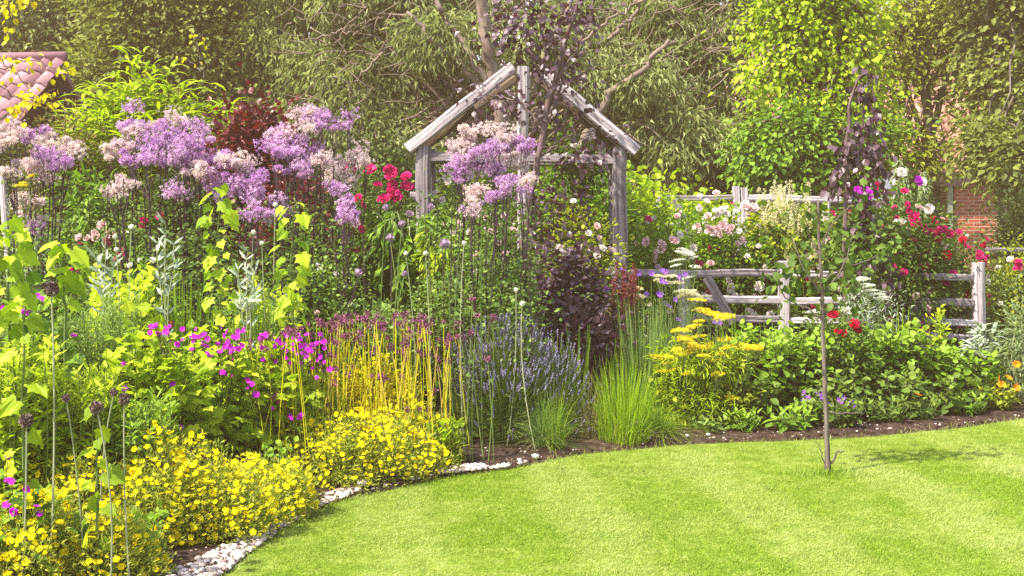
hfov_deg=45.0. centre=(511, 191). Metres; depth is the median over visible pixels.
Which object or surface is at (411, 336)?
drumstick allium
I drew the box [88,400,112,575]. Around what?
ornamental allium
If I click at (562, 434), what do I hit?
grass clump
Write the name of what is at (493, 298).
leafy clump
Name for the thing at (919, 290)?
rose bush
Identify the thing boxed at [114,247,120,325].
ornamental allium
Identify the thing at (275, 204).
ornamental allium
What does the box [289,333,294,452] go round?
drumstick allium
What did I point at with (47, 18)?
broadleaf tree
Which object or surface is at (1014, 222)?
shrub
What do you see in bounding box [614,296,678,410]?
sword leaf clump
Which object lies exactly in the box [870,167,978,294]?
shrub
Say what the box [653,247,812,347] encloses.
rose bush
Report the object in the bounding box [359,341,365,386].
drumstick allium
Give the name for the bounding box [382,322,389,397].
drumstick allium
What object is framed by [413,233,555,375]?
rose bush
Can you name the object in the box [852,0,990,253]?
broadleaf tree
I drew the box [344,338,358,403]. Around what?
drumstick allium
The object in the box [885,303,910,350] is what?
sword leaf clump
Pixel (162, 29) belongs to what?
broadleaf tree
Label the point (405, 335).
drumstick allium
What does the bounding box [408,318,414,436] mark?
drumstick allium
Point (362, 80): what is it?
background tree
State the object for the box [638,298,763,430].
yarrow
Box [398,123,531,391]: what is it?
meadow rue
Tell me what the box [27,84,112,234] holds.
bamboo
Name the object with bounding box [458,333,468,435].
drumstick allium
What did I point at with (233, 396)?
geranium
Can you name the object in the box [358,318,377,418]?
drumstick allium
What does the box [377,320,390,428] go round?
drumstick allium
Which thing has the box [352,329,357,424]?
drumstick allium
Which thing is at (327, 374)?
drumstick allium
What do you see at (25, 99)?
leafy branch
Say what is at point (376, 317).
drumstick allium
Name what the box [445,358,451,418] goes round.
drumstick allium
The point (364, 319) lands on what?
drumstick allium
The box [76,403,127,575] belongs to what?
maple shoot
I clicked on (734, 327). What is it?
sword leaf clump
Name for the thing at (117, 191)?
meadow rue
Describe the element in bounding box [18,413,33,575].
ornamental allium
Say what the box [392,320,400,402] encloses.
drumstick allium
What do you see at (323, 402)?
golden bush
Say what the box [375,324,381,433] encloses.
drumstick allium
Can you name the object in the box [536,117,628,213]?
rose bush
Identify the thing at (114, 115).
bamboo
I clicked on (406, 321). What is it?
drumstick allium
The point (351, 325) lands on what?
drumstick allium
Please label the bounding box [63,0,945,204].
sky
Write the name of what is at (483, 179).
shrub
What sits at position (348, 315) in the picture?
drumstick allium
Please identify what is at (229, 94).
shrub
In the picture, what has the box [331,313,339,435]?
drumstick allium
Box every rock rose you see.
[0,440,126,524]
[0,483,103,575]
[32,494,182,575]
[82,419,242,549]
[149,430,300,547]
[220,446,327,525]
[267,403,392,494]
[313,399,470,487]
[315,353,418,433]
[385,384,472,467]
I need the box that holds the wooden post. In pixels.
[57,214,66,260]
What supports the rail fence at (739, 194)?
on the ground at (949, 293)
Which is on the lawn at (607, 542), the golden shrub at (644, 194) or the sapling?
the sapling
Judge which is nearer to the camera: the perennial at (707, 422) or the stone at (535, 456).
the stone at (535, 456)
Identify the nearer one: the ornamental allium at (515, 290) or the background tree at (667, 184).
the ornamental allium at (515, 290)
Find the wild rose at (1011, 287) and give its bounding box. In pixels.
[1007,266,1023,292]
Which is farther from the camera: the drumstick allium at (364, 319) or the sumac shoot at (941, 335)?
the sumac shoot at (941, 335)
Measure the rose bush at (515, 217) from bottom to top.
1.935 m
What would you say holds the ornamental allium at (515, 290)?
on the flower bed soil
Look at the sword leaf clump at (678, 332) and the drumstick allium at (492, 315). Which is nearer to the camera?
the drumstick allium at (492, 315)
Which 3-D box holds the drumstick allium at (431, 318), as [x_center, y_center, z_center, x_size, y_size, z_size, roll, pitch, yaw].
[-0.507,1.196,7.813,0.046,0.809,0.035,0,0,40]
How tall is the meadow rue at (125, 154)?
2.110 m
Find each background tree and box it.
[200,0,384,209]
[344,0,645,219]
[550,0,772,217]
[726,0,981,173]
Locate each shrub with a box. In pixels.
[0,86,146,303]
[0,102,44,335]
[38,158,154,339]
[115,167,266,341]
[149,91,294,277]
[275,130,402,314]
[305,100,454,307]
[350,211,460,360]
[412,226,461,399]
[415,132,562,291]
[508,125,671,313]
[598,159,691,321]
[646,168,760,265]
[647,335,766,427]
[653,160,796,307]
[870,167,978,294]
[960,261,1023,359]
[964,165,1023,299]
[979,286,1023,402]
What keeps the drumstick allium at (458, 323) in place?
on the flower bed soil
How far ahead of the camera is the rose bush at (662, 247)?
11.13 m
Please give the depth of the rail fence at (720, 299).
10.67 m
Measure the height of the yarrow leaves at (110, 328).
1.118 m
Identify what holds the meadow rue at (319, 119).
on the flower bed soil
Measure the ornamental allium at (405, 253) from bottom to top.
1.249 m
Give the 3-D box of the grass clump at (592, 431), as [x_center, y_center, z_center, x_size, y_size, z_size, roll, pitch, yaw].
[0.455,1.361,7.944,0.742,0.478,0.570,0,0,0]
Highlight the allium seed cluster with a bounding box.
[620,274,702,352]
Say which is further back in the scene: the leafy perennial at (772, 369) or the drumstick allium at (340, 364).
the leafy perennial at (772, 369)
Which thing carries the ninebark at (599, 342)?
on the flower bed soil
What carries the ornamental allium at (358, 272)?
on the flower bed soil
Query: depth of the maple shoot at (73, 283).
5.88 m
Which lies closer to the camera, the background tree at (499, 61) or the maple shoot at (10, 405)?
the maple shoot at (10, 405)
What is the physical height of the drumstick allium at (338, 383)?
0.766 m
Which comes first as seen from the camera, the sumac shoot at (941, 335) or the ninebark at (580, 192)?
the sumac shoot at (941, 335)
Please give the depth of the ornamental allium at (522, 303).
7.62 m
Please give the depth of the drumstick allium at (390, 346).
7.17 m
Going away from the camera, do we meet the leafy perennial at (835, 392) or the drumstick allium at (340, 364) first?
the drumstick allium at (340, 364)
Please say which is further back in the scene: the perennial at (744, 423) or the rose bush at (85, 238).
the rose bush at (85, 238)
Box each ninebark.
[503,166,626,328]
[511,224,644,372]
[527,284,637,411]
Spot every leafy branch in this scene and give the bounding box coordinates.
[0,0,39,44]
[0,53,76,128]
[176,32,208,82]
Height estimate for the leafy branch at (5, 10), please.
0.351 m
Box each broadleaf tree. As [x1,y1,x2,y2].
[0,0,127,86]
[21,0,372,176]
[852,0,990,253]
[922,0,1023,291]
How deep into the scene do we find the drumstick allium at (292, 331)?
6.63 m
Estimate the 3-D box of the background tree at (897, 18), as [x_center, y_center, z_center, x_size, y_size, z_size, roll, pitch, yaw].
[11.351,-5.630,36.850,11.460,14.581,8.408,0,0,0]
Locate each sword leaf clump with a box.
[363,294,391,376]
[559,324,590,422]
[593,338,615,407]
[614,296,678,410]
[650,304,692,409]
[719,301,746,345]
[751,310,784,369]
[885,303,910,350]
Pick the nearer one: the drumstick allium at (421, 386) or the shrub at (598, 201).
the drumstick allium at (421, 386)
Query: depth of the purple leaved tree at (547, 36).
9.99 m
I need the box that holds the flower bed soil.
[0,310,1023,575]
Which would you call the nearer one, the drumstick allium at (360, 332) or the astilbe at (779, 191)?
the drumstick allium at (360, 332)
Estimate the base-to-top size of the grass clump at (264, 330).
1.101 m
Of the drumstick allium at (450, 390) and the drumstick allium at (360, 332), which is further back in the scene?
the drumstick allium at (450, 390)
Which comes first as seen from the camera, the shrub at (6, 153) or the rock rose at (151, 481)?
the rock rose at (151, 481)
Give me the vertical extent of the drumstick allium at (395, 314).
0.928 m
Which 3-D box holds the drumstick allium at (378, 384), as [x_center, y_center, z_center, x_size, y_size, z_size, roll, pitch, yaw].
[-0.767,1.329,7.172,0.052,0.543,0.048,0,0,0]
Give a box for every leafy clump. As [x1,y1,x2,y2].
[0,299,61,366]
[84,261,161,383]
[109,500,170,560]
[219,275,307,445]
[259,436,298,503]
[327,298,432,405]
[420,413,467,465]
[439,278,542,407]
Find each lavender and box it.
[433,308,580,442]
[524,329,594,439]
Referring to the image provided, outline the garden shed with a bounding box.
[0,51,95,299]
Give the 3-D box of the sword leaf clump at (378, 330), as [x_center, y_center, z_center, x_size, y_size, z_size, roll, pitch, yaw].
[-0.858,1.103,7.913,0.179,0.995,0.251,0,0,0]
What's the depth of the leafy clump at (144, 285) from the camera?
7.14 m
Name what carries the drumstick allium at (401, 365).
on the flower bed soil
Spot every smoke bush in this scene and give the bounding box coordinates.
[183,62,329,319]
[214,149,367,319]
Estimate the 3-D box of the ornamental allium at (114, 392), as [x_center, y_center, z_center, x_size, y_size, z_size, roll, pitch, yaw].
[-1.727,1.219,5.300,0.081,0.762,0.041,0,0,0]
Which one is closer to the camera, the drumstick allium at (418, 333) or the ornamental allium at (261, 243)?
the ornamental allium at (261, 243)
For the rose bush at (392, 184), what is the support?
on the flower bed soil
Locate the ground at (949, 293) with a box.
[376,205,1006,309]
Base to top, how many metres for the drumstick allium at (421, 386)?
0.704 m
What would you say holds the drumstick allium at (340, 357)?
on the flower bed soil
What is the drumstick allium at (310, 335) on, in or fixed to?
on the flower bed soil
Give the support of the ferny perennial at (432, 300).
on the flower bed soil
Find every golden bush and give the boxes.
[277,363,369,449]
[313,348,442,424]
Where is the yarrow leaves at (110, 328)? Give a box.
[53,286,147,411]
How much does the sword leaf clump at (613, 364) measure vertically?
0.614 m
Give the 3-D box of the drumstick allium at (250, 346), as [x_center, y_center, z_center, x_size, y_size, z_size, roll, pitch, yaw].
[-1.351,1.207,6.609,0.131,0.788,0.033,0,0,-7]
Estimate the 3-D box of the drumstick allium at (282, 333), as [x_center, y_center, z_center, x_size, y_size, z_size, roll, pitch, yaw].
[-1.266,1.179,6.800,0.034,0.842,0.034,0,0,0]
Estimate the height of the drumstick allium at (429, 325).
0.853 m
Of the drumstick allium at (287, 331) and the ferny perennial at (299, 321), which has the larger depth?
the ferny perennial at (299, 321)
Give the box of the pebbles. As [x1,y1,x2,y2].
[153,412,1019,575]
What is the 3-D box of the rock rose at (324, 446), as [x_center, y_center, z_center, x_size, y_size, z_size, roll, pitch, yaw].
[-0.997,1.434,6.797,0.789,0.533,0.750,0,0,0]
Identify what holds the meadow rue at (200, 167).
on the flower bed soil
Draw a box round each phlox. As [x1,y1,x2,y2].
[0,329,75,508]
[37,358,129,523]
[90,386,183,514]
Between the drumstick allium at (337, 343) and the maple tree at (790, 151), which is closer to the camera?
the drumstick allium at (337, 343)
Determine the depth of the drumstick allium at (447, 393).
7.53 m
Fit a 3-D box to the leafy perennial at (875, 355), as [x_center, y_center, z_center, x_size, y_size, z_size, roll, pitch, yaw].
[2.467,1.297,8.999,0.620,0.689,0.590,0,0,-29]
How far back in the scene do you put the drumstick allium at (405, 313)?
7.31 m
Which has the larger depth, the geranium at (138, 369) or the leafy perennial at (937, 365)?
the leafy perennial at (937, 365)
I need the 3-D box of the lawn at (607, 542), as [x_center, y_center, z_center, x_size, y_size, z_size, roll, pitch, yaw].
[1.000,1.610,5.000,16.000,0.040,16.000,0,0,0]
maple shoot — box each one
[0,214,40,370]
[0,301,47,574]
[37,240,92,391]
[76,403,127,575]
[196,182,239,450]
[269,202,311,381]
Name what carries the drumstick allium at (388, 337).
on the flower bed soil
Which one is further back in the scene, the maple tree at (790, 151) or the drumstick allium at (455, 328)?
the maple tree at (790, 151)
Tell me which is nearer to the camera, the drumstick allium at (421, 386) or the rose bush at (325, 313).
the drumstick allium at (421, 386)
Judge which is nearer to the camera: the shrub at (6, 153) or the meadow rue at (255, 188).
the meadow rue at (255, 188)
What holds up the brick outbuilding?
on the ground at (949, 293)
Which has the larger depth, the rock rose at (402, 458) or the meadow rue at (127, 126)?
the meadow rue at (127, 126)
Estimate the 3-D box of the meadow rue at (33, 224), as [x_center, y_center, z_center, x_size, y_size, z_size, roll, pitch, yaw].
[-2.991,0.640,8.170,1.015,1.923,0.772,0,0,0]
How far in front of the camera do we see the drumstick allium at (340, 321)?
7.11 m
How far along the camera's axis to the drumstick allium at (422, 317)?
7.10 m
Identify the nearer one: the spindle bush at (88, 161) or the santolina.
the santolina
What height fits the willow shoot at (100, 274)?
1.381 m
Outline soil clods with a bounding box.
[206,397,1022,565]
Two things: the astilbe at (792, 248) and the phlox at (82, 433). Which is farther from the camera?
the astilbe at (792, 248)
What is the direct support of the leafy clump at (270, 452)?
on the flower bed soil
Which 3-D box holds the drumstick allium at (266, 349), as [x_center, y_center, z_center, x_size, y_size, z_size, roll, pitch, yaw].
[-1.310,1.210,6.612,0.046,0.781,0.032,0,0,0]
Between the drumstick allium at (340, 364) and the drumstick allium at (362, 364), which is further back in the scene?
the drumstick allium at (340, 364)
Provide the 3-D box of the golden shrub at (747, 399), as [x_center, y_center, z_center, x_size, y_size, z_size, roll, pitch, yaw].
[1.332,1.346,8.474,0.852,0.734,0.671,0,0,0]
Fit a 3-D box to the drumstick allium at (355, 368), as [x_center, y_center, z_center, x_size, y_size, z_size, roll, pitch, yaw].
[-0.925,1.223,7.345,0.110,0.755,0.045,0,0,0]
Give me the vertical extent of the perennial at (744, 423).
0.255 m
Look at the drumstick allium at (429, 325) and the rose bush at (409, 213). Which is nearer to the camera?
the drumstick allium at (429, 325)
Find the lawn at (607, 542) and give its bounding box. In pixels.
[223,419,1023,575]
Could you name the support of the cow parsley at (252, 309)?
on the flower bed soil
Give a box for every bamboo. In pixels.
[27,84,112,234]
[52,45,214,291]
[152,83,279,306]
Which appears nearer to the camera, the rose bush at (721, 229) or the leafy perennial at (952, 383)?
the leafy perennial at (952, 383)
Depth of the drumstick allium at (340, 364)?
7.46 m
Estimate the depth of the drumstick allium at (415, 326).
7.83 m
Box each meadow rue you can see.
[0,116,81,346]
[0,124,130,350]
[0,145,84,332]
[64,96,213,312]
[66,120,220,313]
[72,173,199,353]
[117,115,290,385]
[164,153,318,384]
[224,179,388,368]
[226,122,373,374]
[271,102,385,323]
[322,139,374,314]
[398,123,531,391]
[416,170,564,375]
[438,121,600,346]
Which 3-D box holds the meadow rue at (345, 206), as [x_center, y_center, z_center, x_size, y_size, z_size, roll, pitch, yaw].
[-1.284,0.755,8.182,0.995,1.694,1.225,0,0,44]
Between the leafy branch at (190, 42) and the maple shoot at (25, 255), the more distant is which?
the leafy branch at (190, 42)
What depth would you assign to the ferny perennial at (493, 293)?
7.96 m
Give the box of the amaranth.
[605,262,646,399]
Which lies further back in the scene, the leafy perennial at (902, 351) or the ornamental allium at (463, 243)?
the leafy perennial at (902, 351)
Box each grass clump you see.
[147,274,217,414]
[221,283,287,458]
[463,385,635,460]
[525,372,590,450]
[569,374,610,438]
[583,343,680,446]
[636,395,732,460]
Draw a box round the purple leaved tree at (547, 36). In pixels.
[431,0,628,294]
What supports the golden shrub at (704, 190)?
on the flower bed soil
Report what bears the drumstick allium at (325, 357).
on the flower bed soil
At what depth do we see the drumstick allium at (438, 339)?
7.19 m
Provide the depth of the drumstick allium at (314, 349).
7.03 m
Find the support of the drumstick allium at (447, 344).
on the flower bed soil
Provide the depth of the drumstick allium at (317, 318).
7.09 m
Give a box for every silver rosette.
[959,335,999,371]
[964,320,1009,360]
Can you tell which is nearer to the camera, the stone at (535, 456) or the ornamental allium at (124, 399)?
the ornamental allium at (124, 399)
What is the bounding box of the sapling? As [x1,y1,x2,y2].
[741,167,922,473]
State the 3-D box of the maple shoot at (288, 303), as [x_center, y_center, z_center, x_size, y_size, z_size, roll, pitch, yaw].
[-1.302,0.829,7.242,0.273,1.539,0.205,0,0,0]
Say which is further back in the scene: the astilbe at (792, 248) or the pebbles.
the astilbe at (792, 248)
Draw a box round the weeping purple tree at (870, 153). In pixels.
[820,65,900,321]
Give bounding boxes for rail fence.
[628,261,879,341]
[655,186,851,266]
[838,262,985,359]
[985,247,1023,251]
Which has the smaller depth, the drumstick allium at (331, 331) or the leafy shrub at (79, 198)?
the drumstick allium at (331, 331)
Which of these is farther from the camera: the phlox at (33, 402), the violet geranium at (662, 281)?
the violet geranium at (662, 281)
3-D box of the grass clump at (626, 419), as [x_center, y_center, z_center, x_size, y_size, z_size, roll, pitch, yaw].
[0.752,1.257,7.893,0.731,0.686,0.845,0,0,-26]
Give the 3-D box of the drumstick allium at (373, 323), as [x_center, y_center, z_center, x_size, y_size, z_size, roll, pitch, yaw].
[-0.705,1.162,7.016,0.199,0.878,0.042,0,0,0]
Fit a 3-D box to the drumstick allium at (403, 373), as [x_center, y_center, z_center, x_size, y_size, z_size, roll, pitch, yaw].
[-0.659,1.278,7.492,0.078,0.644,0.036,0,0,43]
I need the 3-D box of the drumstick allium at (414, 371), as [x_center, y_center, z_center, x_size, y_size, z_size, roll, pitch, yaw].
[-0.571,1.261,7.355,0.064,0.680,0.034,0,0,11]
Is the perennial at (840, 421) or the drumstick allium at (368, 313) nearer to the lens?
the drumstick allium at (368, 313)
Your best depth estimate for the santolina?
8.00 m
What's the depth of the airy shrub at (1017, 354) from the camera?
9.20 m
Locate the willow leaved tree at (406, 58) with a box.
[211,0,780,209]
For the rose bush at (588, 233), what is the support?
on the flower bed soil
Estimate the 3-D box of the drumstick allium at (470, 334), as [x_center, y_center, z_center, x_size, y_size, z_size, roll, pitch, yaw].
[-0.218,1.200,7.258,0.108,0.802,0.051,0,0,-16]
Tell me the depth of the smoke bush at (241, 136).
10.73 m
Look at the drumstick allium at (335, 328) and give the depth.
7.20 m
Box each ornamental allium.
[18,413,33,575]
[42,281,59,575]
[61,393,83,574]
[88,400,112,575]
[100,388,117,515]
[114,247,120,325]
[118,393,130,575]
[128,224,133,346]
[247,229,255,345]
[259,240,265,329]
[272,202,277,343]
[354,268,374,408]
[380,204,388,362]
[383,270,406,414]
[385,233,400,367]
[391,221,405,374]
[403,251,416,399]
[423,251,430,407]
[427,203,434,417]
[439,239,450,404]
[451,204,465,420]
[460,241,465,451]
[479,200,484,444]
[507,288,517,445]
[520,301,534,448]
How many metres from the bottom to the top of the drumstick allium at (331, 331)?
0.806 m
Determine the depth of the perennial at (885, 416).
8.47 m
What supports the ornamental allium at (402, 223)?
on the flower bed soil
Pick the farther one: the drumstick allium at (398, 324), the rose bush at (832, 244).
the rose bush at (832, 244)
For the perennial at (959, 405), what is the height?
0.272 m
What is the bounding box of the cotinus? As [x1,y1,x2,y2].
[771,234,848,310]
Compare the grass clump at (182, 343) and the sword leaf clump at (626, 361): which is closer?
the grass clump at (182, 343)
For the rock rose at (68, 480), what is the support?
on the flower bed soil
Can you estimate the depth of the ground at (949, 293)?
21.35 m
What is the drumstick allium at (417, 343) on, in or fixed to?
on the flower bed soil
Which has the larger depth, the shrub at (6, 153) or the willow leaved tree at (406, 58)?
the willow leaved tree at (406, 58)
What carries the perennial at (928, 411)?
on the flower bed soil
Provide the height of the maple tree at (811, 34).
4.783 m
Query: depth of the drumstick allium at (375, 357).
7.42 m
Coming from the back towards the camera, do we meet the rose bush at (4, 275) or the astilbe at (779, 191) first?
the astilbe at (779, 191)
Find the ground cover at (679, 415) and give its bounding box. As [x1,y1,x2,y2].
[0,311,1022,553]
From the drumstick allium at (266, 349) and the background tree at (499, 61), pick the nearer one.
the drumstick allium at (266, 349)
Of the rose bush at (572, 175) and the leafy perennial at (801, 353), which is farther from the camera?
the rose bush at (572, 175)
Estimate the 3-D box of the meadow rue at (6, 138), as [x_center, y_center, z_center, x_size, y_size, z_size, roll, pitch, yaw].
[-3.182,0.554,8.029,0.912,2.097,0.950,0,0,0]
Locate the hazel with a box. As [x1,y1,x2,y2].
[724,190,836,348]
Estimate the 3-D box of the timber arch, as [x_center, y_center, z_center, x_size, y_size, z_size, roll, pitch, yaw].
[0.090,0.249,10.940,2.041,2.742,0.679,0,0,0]
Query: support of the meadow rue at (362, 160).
on the flower bed soil
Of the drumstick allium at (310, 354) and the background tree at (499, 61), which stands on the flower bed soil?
the drumstick allium at (310, 354)
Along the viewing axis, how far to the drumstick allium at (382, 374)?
7.36 m
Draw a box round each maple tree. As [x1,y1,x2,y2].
[696,84,941,214]
[701,0,931,216]
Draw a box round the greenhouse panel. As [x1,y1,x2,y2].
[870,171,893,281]
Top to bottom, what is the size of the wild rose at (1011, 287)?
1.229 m
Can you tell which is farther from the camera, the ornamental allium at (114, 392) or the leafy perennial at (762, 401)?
the leafy perennial at (762, 401)
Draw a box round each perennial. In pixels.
[58,178,221,381]
[177,200,376,408]
[311,185,474,418]
[415,180,563,440]
[682,411,727,432]
[701,340,761,396]
[713,370,780,425]
[716,406,762,432]
[728,318,804,418]
[761,398,820,432]
[768,327,840,411]
[785,363,872,423]
[794,389,823,426]
[811,322,895,412]
[817,393,865,427]
[856,362,933,417]
[860,394,913,422]
[862,317,934,397]
[895,393,946,419]
[911,338,969,407]
[914,360,1023,409]
[916,369,991,414]
[941,388,991,416]
[947,341,1004,406]
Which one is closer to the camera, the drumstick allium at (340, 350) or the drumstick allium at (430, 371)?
the drumstick allium at (430, 371)
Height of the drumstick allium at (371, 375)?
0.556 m
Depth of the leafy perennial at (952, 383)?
8.83 m
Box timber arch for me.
[404,62,640,357]
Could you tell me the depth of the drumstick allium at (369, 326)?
7.07 m
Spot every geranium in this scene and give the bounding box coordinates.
[0,267,94,431]
[0,456,89,575]
[85,299,238,467]
[158,314,279,471]
[223,318,332,459]
[604,268,721,355]
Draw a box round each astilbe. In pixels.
[751,180,814,338]
[775,208,822,353]
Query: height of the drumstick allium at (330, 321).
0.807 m
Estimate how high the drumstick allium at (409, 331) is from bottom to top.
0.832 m
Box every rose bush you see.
[0,201,95,345]
[32,205,190,356]
[69,241,217,355]
[226,225,383,391]
[313,148,441,344]
[316,207,434,372]
[406,202,550,362]
[410,166,492,354]
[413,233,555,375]
[461,167,567,292]
[513,184,642,366]
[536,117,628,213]
[600,184,733,344]
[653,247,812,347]
[660,183,802,344]
[761,191,874,336]
[779,294,916,406]
[792,193,927,342]
[813,167,968,345]
[847,200,1011,360]
[964,227,1023,352]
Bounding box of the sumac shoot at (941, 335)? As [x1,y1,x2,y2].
[921,304,951,369]
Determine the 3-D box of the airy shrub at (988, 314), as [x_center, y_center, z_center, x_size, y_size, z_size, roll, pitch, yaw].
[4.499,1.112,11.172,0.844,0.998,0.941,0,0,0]
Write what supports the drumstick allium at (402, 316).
on the flower bed soil
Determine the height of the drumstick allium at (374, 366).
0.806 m
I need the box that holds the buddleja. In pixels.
[885,160,936,260]
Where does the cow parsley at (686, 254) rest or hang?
on the flower bed soil
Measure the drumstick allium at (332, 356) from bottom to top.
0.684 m
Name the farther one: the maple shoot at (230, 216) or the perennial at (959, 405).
the perennial at (959, 405)
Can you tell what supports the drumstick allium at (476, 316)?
on the flower bed soil
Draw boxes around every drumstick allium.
[247,344,267,464]
[254,339,262,452]
[258,393,275,453]
[263,345,271,460]
[274,373,292,453]
[278,326,291,450]
[279,330,284,446]
[279,372,293,447]
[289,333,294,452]
[290,327,306,467]
[290,328,298,466]
[293,333,312,482]
[305,321,317,419]
[307,331,314,372]
[312,346,317,421]
[313,317,319,415]
[316,318,324,469]
[321,352,330,423]
[321,365,338,428]
[322,324,331,409]
[323,323,332,429]
[326,351,336,413]
[327,329,332,419]
[328,323,338,411]
[328,339,335,418]
[329,318,335,376]
[329,336,340,416]
[330,378,336,430]
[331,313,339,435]
[335,313,339,410]
[335,317,345,425]
[335,324,352,424]
[335,333,343,423]
[335,340,341,430]
[337,335,359,428]
[338,334,342,376]
[339,317,340,386]
[342,318,354,425]
[342,333,346,430]
[343,332,350,420]
[344,313,351,410]
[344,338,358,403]
[344,372,349,422]
[348,318,367,406]
[349,335,364,409]
[351,321,370,420]
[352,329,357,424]
[353,313,360,391]
[357,329,374,429]
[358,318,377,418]
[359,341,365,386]
[360,315,368,419]
[360,317,370,419]
[362,373,373,421]
[363,314,372,396]
[366,311,370,411]
[366,324,372,424]
[368,324,381,410]
[368,349,384,427]
[370,320,395,441]
[371,345,379,403]
[373,313,378,448]
[373,327,385,408]
[374,349,384,412]
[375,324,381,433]
[375,372,383,409]
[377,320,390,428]
[377,374,383,398]
[379,335,390,405]
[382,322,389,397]
[382,375,388,426]
[386,342,407,419]
[391,311,401,432]
[392,316,396,399]
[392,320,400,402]
[392,328,412,429]
[395,338,409,435]
[396,348,403,402]
[398,320,405,409]
[398,350,405,404]
[399,373,403,443]
[400,312,407,404]
[403,311,411,400]
[403,319,409,412]
[403,334,411,433]
[403,349,409,417]
[407,334,412,387]
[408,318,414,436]
[411,338,422,425]
[412,347,420,398]
[414,318,420,384]
[414,324,420,393]
[416,328,422,361]
[417,312,433,465]
[417,349,423,459]
[418,320,427,419]
[419,349,428,423]
[421,324,427,415]
[424,321,430,417]
[426,330,442,427]
[427,351,431,399]
[429,337,440,421]
[430,317,435,412]
[433,354,447,416]
[436,369,459,448]
[441,335,451,413]
[442,319,445,446]
[442,337,448,448]
[445,341,458,460]
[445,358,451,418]
[446,332,450,415]
[446,335,453,461]
[447,337,450,414]
[454,320,470,460]
[454,326,465,439]
[454,332,469,450]
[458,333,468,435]
[465,295,475,460]
[466,328,483,459]
[471,312,480,459]
[484,355,493,461]
[488,313,496,460]
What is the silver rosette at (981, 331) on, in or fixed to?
on the flower bed soil
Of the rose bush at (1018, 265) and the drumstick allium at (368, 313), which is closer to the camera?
the drumstick allium at (368, 313)
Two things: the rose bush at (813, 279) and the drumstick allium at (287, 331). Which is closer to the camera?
the drumstick allium at (287, 331)
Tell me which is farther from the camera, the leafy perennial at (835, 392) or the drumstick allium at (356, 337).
the leafy perennial at (835, 392)
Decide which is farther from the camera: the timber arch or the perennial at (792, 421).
the timber arch
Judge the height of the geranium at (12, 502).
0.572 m
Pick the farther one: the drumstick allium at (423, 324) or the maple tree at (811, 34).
the maple tree at (811, 34)
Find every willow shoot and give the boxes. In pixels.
[86,232,122,337]
[149,212,183,355]
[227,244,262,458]
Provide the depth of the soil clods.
7.89 m
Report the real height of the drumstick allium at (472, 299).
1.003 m
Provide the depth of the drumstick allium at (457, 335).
7.43 m
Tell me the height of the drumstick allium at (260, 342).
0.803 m
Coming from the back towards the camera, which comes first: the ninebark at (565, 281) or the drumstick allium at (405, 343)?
the ninebark at (565, 281)
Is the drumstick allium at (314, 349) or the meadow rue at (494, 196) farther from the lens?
the meadow rue at (494, 196)
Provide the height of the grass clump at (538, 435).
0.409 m
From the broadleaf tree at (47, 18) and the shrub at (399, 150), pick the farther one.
the broadleaf tree at (47, 18)
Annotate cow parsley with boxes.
[211,293,279,460]
[659,247,717,345]
[804,276,915,342]
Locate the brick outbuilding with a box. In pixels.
[722,25,1017,270]
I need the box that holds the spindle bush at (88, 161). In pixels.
[7,97,129,298]
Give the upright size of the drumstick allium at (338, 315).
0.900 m
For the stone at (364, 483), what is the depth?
6.61 m
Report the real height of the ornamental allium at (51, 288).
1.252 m
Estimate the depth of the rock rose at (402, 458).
6.89 m
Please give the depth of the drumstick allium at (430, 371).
7.31 m
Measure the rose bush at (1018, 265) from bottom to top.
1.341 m
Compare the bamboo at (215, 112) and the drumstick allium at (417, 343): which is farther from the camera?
the bamboo at (215, 112)
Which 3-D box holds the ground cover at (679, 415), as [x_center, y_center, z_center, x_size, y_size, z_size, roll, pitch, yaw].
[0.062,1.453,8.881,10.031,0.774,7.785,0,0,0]
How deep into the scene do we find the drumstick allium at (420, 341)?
7.23 m
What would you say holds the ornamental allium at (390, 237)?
on the flower bed soil
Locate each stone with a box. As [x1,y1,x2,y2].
[357,479,366,485]
[531,454,539,458]
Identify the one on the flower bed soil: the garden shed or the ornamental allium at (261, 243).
the ornamental allium at (261, 243)
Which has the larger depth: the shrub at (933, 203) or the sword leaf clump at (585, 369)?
the shrub at (933, 203)
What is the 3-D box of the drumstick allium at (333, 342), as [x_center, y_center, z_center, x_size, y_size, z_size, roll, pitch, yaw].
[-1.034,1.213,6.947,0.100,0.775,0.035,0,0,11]
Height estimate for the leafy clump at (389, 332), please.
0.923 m
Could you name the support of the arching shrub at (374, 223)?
on the flower bed soil
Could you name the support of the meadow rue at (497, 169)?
on the flower bed soil
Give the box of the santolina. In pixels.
[0,173,58,344]
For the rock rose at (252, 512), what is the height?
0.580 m
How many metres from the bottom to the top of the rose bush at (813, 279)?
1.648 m
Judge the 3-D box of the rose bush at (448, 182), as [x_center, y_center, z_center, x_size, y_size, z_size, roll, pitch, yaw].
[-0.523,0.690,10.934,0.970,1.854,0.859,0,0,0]
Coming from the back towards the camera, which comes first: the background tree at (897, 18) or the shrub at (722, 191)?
the background tree at (897, 18)
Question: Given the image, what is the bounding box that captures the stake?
[0,168,14,285]
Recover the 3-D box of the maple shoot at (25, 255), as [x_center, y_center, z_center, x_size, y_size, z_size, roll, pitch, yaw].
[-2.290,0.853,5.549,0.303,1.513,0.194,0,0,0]
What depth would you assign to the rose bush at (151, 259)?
7.78 m
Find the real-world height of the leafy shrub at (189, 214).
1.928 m
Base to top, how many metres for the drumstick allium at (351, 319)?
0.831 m
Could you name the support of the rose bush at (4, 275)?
on the flower bed soil

